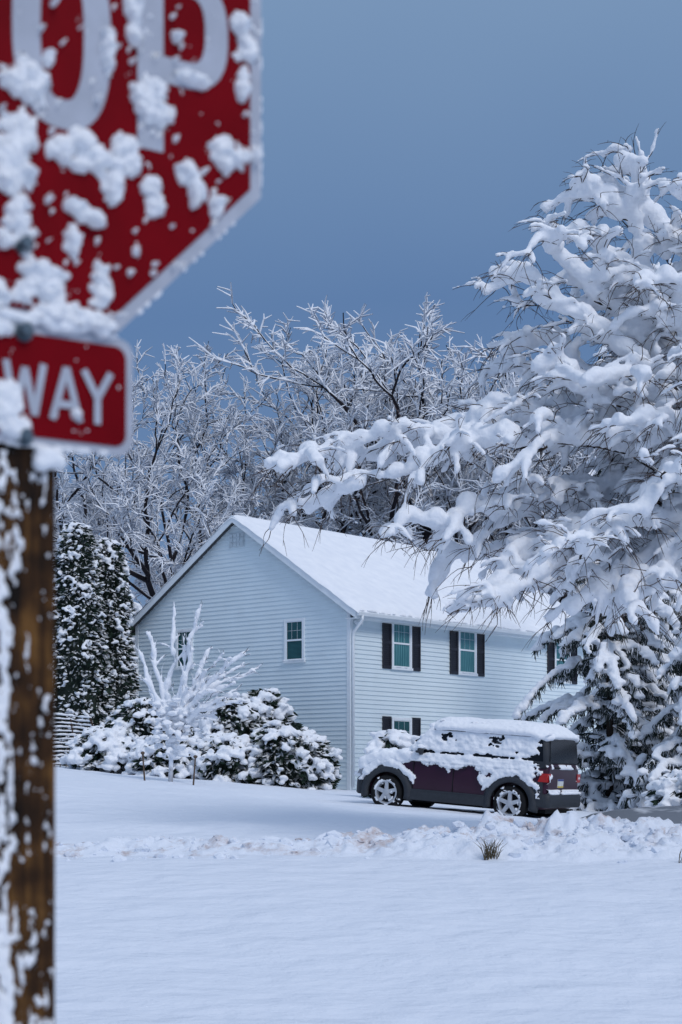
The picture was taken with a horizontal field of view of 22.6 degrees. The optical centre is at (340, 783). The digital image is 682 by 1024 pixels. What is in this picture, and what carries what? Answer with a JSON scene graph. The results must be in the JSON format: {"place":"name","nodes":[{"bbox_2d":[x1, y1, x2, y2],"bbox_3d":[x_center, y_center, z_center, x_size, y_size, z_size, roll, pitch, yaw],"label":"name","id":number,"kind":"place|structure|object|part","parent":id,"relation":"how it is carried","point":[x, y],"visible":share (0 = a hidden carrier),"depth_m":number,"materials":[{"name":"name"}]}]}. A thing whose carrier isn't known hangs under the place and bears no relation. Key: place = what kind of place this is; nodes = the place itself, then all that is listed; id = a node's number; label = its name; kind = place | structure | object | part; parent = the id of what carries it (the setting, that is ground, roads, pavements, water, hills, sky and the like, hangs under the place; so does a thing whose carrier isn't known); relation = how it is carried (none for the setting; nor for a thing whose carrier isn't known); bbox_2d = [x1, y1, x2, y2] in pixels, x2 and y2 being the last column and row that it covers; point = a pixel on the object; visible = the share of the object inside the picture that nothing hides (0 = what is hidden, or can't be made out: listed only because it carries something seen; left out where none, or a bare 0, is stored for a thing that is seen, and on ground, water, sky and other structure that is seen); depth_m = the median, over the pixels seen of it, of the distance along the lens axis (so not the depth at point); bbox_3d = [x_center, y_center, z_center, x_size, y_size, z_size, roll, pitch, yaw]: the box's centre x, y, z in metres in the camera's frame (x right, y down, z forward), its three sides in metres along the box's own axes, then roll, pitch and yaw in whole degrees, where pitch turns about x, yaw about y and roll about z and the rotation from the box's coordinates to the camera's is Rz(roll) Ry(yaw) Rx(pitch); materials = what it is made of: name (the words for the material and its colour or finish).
{"place":"outdoors","nodes":[
{"label":"outdoors","id":0,"kind":"place"},
{"bbox_2d":[55,761,681,1023],"bbox_3d":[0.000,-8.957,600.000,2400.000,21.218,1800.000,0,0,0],"label":"ground","id":1,"kind":"structure","parent":0,"point":[553,929],"depth_m":15.76,"materials":[{"name":"white snow"}]},
{"bbox_2d":[55,713,93,767],"bbox_3d":[-7.383,-1.117,47.030,1.385,1.681,0.316,0,0,0],"label":"slatted fence","id":2,"kind":"object","parent":1,"relation":"on","point":[72,734],"visible":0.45,"depth_m":47.08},
{"bbox_2d":[55,521,116,765],"bbox_3d":[-7.719,-3.986,49.992,2.405,7.346,2.474,0,0,0],"label":"arborvitae","id":3,"kind":"object","parent":1,"relation":"on","point":[79,619],"visible":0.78,"depth_m":49.45,"materials":[{"name":"green plant"}]},
{"bbox_2d":[59,725,132,773],"bbox_3d":[-6.351,-0.782,45.437,2.224,1.554,2.125,0,0,0],"label":"shrub","id":4,"kind":"object","parent":1,"relation":"on","point":[97,748],"visible":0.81,"depth_m":44.77,"materials":[{"name":"white plant"}]},
{"bbox_2d":[55,483,137,557],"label":"bare tree","id":5,"kind":"object","parent":1,"relation":"on","point":[89,511],"visible":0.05,"depth_m":69.26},
{"bbox_2d":[91,537,141,722],"bbox_3d":[-6.951,-3.785,50.781,2.102,7.085,2.070,0,0,0],"label":"arborvitae","id":6,"kind":"object","parent":1,"relation":"on","point":[116,593],"visible":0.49,"depth_m":50.42,"materials":[{"name":"green plant"}]},
{"bbox_2d":[0,0,263,1023],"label":"stop sign","id":7,"kind":"object","parent":1,"relation":"on","point":[130,160],"visible":1,"depth_m":2.18,"materials":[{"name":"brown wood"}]},
{"bbox_2d":[99,697,164,741],"bbox_3d":[-5.299,-1.167,46.327,3.070,2.380,2.856,0,0,0],"label":"shrub","id":8,"kind":"object","parent":1,"relation":"on","point":[132,715],"visible":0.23,"depth_m":45.56,"materials":[{"name":"green plant"}]},
{"bbox_2d":[127,593,141,688],"bbox_3d":[-7.155,-2.813,57.865,4.957,7.509,4.612,0,0,0],"label":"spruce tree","id":9,"kind":"object","parent":1,"relation":"on","point":[136,607],"visible":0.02,"depth_m":57.92,"materials":[{"name":"green plant"}]},
{"bbox_2d":[141,751,145,780],"bbox_3d":[-4.541,-0.338,39.200,0.124,0.812,0.100,0,0,0],"label":"stake","id":10,"kind":"object","parent":1,"relation":"on","point":[142,752],"visible":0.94,"depth_m":39.19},
{"bbox_2d":[118,732,195,778],"bbox_3d":[-4.646,-0.643,44.901,2.317,1.466,2.268,0,0,0],"label":"shrub","id":11,"kind":"object","parent":1,"relation":"on","point":[154,765],"visible":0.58,"depth_m":44.18,"materials":[{"name":"green plant"}]},
{"bbox_2d":[124,486,207,605],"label":"bare tree","id":12,"kind":"object","parent":1,"relation":"on","point":[164,551],"visible":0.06,"depth_m":87.71,"materials":[{"name":"plant"}]},
{"bbox_2d":[55,339,294,616],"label":"bare tree","id":13,"kind":"object","parent":1,"relation":"on","point":[122,510],"visible":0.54,"depth_m":65.98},
{"bbox_2d":[55,371,313,660],"bbox_3d":[-7.637,-8.472,66.669,14.557,15.951,14.254,0,0,-18],"label":"bare tree","id":14,"kind":"object","parent":1,"relation":"on","point":[202,482],"visible":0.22,"depth_m":64.14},
{"bbox_2d":[163,711,212,737],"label":"shrub","id":15,"kind":"object","parent":1,"relation":"on","point":[192,733],"visible":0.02,"depth_m":45.25,"materials":[{"name":"green plant"}]},
{"bbox_2d":[193,755,196,784],"bbox_3d":[-3.359,-0.252,39.200,0.124,0.812,0.100,0,0,0],"label":"stake","id":16,"kind":"object","parent":1,"relation":"on","point":[195,756],"visible":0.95,"depth_m":39.18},
{"bbox_2d":[135,601,261,781],"bbox_3d":[-3.292,-2.041,39.461,2.945,4.492,1.693,0,0,0],"label":"ornamental tree","id":17,"kind":"object","parent":1,"relation":"on","point":[178,712],"visible":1,"depth_m":39.32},
{"bbox_2d":[185,732,264,783],"bbox_3d":[-3.035,-0.573,44.628,2.199,1.580,2.203,0,0,0],"label":"shrub","id":18,"kind":"object","parent":1,"relation":"on","point":[224,758],"visible":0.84,"depth_m":43.91,"materials":[{"name":"white plant"}]},
{"bbox_2d":[188,697,268,742],"bbox_3d":[-2.936,-1.081,45.615,2.549,2.546,2.782,0,0,0],"label":"shrub","id":19,"kind":"object","parent":1,"relation":"on","point":[238,719],"visible":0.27,"depth_m":44.92,"materials":[{"name":"green plant"}]},
{"bbox_2d":[57,328,458,617],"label":"bare tree","id":20,"kind":"object","parent":1,"relation":"on","point":[300,417],"visible":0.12,"depth_m":70.60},
{"bbox_2d":[239,688,297,726],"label":"shrub","id":21,"kind":"object","parent":1,"relation":"on","point":[271,703],"visible":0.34,"depth_m":45.49,"materials":[{"name":"green plant"}]},
{"bbox_2d":[239,719,322,787],"bbox_3d":[-1.480,-0.684,44.616,2.513,1.987,2.375,0,0,0],"label":"shrub","id":22,"kind":"object","parent":1,"relation":"on","point":[278,741],"visible":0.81,"depth_m":43.91,"materials":[{"name":"green plant"}]},
{"bbox_2d":[207,430,418,536],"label":"bare tree","id":23,"kind":"object","parent":1,"relation":"on","point":[265,456],"visible":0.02,"depth_m":85.60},
{"bbox_2d":[288,734,342,789],"bbox_3d":[-0.844,-0.453,44.612,1.792,1.735,1.988,0,0,0],"label":"shrub","id":24,"kind":"object","parent":1,"relation":"on","point":[324,775],"visible":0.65,"depth_m":44.03,"materials":[{"name":"green plant"}]},
{"bbox_2d":[135,312,514,543],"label":"bare tree","id":25,"kind":"object","parent":1,"relation":"on","point":[292,439],"visible":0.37,"depth_m":68.55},
{"bbox_2d":[263,485,463,535],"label":"bare tree","id":26,"kind":"object","parent":1,"relation":"on","point":[348,525],"depth_m":90.14,"materials":[{"name":"grey plant"}]},
{"bbox_2d":[131,515,598,789],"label":"house","id":27,"kind":"structure","parent":1,"relation":"on","point":[347,652],"depth_m":49.62,"materials":[{"name":"plastic"}]},
{"bbox_2d":[174,628,193,669],"bbox_3d":[-4.694,-4.025,51.096,0.780,1.210,0.080,0,0,40],"label":"window","id":28,"kind":"structure","parent":27,"relation":"in","point":[179,640],"depth_m":51.18,"materials":[{"name":"teal glass"}]},
{"bbox_2d":[282,618,305,662],"bbox_3d":[-1.333,-4.045,48.255,0.854,1.250,0.112,0,0,40],"label":"window","id":29,"kind":"structure","parent":27,"relation":"in","point":[294,629],"depth_m":48.27,"materials":[{"name":"teal glass"}]},
{"bbox_2d":[382,623,420,670],"bbox_3d":[1.748,-3.990,48.690,0.115,1.500,1.740,0,0,40],"label":"window","id":30,"kind":"structure","parent":27,"relation":"in","point":[401,644],"depth_m":48.71,"materials":[{"name":"teal glass"}]},
{"bbox_2d":[382,716,420,741],"bbox_3d":[1.733,-1.160,48.706,0.080,1.480,1.740,0,0,40],"label":"window","id":31,"kind":"structure","parent":27,"relation":"in","point":[412,726],"depth_m":48.79,"materials":[{"name":"teal glass"}]},
{"bbox_2d":[450,631,484,676],"bbox_3d":[3.804,-3.990,51.142,0.113,1.500,1.740,0,0,40],"label":"window","id":32,"kind":"structure","parent":27,"relation":"in","point":[467,652],"depth_m":51.18,"materials":[{"name":"teal glass"}]},
{"bbox_2d":[547,642,576,683],"bbox_3d":[7.173,-3.990,55.156,0.114,1.500,1.740,0,0,40],"label":"window","id":33,"kind":"structure","parent":27,"relation":"in","point":[553,657],"depth_m":54.77,"materials":[{"name":"teal glass"}]},
{"bbox_2d":[55,811,679,862],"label":"snow clods","id":34,"kind":"object","parent":1,"relation":"on","point":[332,837],"visible":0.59,"depth_m":20.75,"materials":[{"name":"white snow"}]},
{"bbox_2d":[354,729,419,798],"bbox_3d":[1.146,-0.318,38.183,1.702,1.822,1.540,0,0,0],"label":"shrub","id":35,"kind":"object","parent":1,"relation":"on","point":[394,739],"visible":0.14,"depth_m":37.95,"materials":[{"name":"green plant"}]},
{"bbox_2d":[187,282,629,611],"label":"bare tree","id":36,"kind":"object","parent":1,"relation":"on","point":[391,388],"visible":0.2,"depth_m":66.45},
{"bbox_2d":[218,320,602,676],"bbox_3d":[6.305,-8.899,68.112,18.899,18.814,17.321,0,0,-23],"label":"bare tree","id":37,"kind":"object","parent":1,"relation":"on","point":[461,366],"visible":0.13,"depth_m":64.38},
{"bbox_2d":[245,122,681,664],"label":"pine tree","id":38,"kind":"object","parent":1,"relation":"on","point":[619,522],"visible":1,"depth_m":21.72,"materials":[{"name":"white plant"}]},
{"bbox_2d":[356,717,580,816],"bbox_3d":[2.610,-0.336,33.334,4.354,1.927,2.153,5,2,27],"label":"parked car","id":39,"kind":"object","parent":1,"relation":"on","point":[508,767],"visible":0.98,"depth_m":32.44,"materials":[{"name":"red paint"}]},
{"bbox_3d":[1.891,-0.810,32.757,0.680,0.450,0.055,5,2,27],"label":"side window","id":40,"kind":"part","parent":39,"relation":"part of","materials":[{"name":"black glass"}]},
{"bbox_3d":[2.597,-0.745,32.397,0.770,0.450,0.055,5,2,27],"label":"side window","id":41,"kind":"part","parent":39,"relation":"part of","materials":[{"name":"black glass"}]},
{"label":"side window","id":42,"kind":"part","parent":39,"relation":"part of","materials":[{"name":"black glass"}]},
{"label":"rear window","id":43,"kind":"part","parent":39,"relation":"part of","materials":[{"name":"grey glass"}]},
{"bbox_2d":[355,345,583,599],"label":"bare tree","id":44,"kind":"object","parent":1,"relation":"on","point":[542,473],"visible":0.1,"depth_m":67.97,"materials":[{"name":"plant"}]},
{"bbox_2d":[475,838,505,859],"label":"grass tuft","id":45,"kind":"object","parent":1,"relation":"on","point":[487,852],"visible":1,"depth_m":19.88,"materials":[{"name":"plant"}]},
{"bbox_2d":[410,383,594,614],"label":"bare tree","id":46,"kind":"object","parent":1,"relation":"on","point":[540,468],"visible":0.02,"depth_m":66.97,"materials":[{"name":"plant"}]},
{"bbox_2d":[418,450,595,613],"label":"bare tree","id":47,"kind":"object","parent":1,"relation":"on","point":[550,590],"visible":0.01,"depth_m":71.96,"materials":[{"name":"brown plant"}]},
{"bbox_2d":[512,345,681,811],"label":"spruce tree","id":48,"kind":"object","parent":1,"relation":"on","point":[627,690],"visible":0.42,"depth_m":39.49,"materials":[{"name":"green plant"}]},
{"bbox_2d":[579,387,681,802],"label":"spruce tree","id":49,"kind":"object","parent":1,"relation":"on","point":[585,690],"depth_m":46.35,"materials":[{"name":"green plant"}]},
{"bbox_2d":[582,805,681,823],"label":"road","id":50,"kind":"structure","parent":1,"relation":"on","point":[673,814],"depth_m":32.56,"materials":[{"name":"white snow"}]},
{"bbox_2d":[594,584,681,795],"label":"spruce tree","id":51,"kind":"object","parent":1,"relation":"on","point":[680,675],"visible":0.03,"depth_m":41.93,"materials":[{"name":"green plant"}]},
{"bbox_2d":[617,613,681,808],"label":"spruce tree","id":52,"kind":"object","parent":1,"relation":"on","point":[664,756],"visible":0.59,"depth_m":37.22,"materials":[{"name":"white plant"}]},
{"bbox_2d":[640,768,681,806],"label":"shrub","id":53,"kind":"object","parent":1,"relation":"on","point":[665,789],"visible":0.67,"depth_m":35.12,"materials":[{"name":"green plant"}]},
{"bbox_2d":[55,0,681,630],"label":"sky","id":54,"kind":"structure","parent":0,"point":[404,142],"materials":[{"name":"blue"}]}
]}

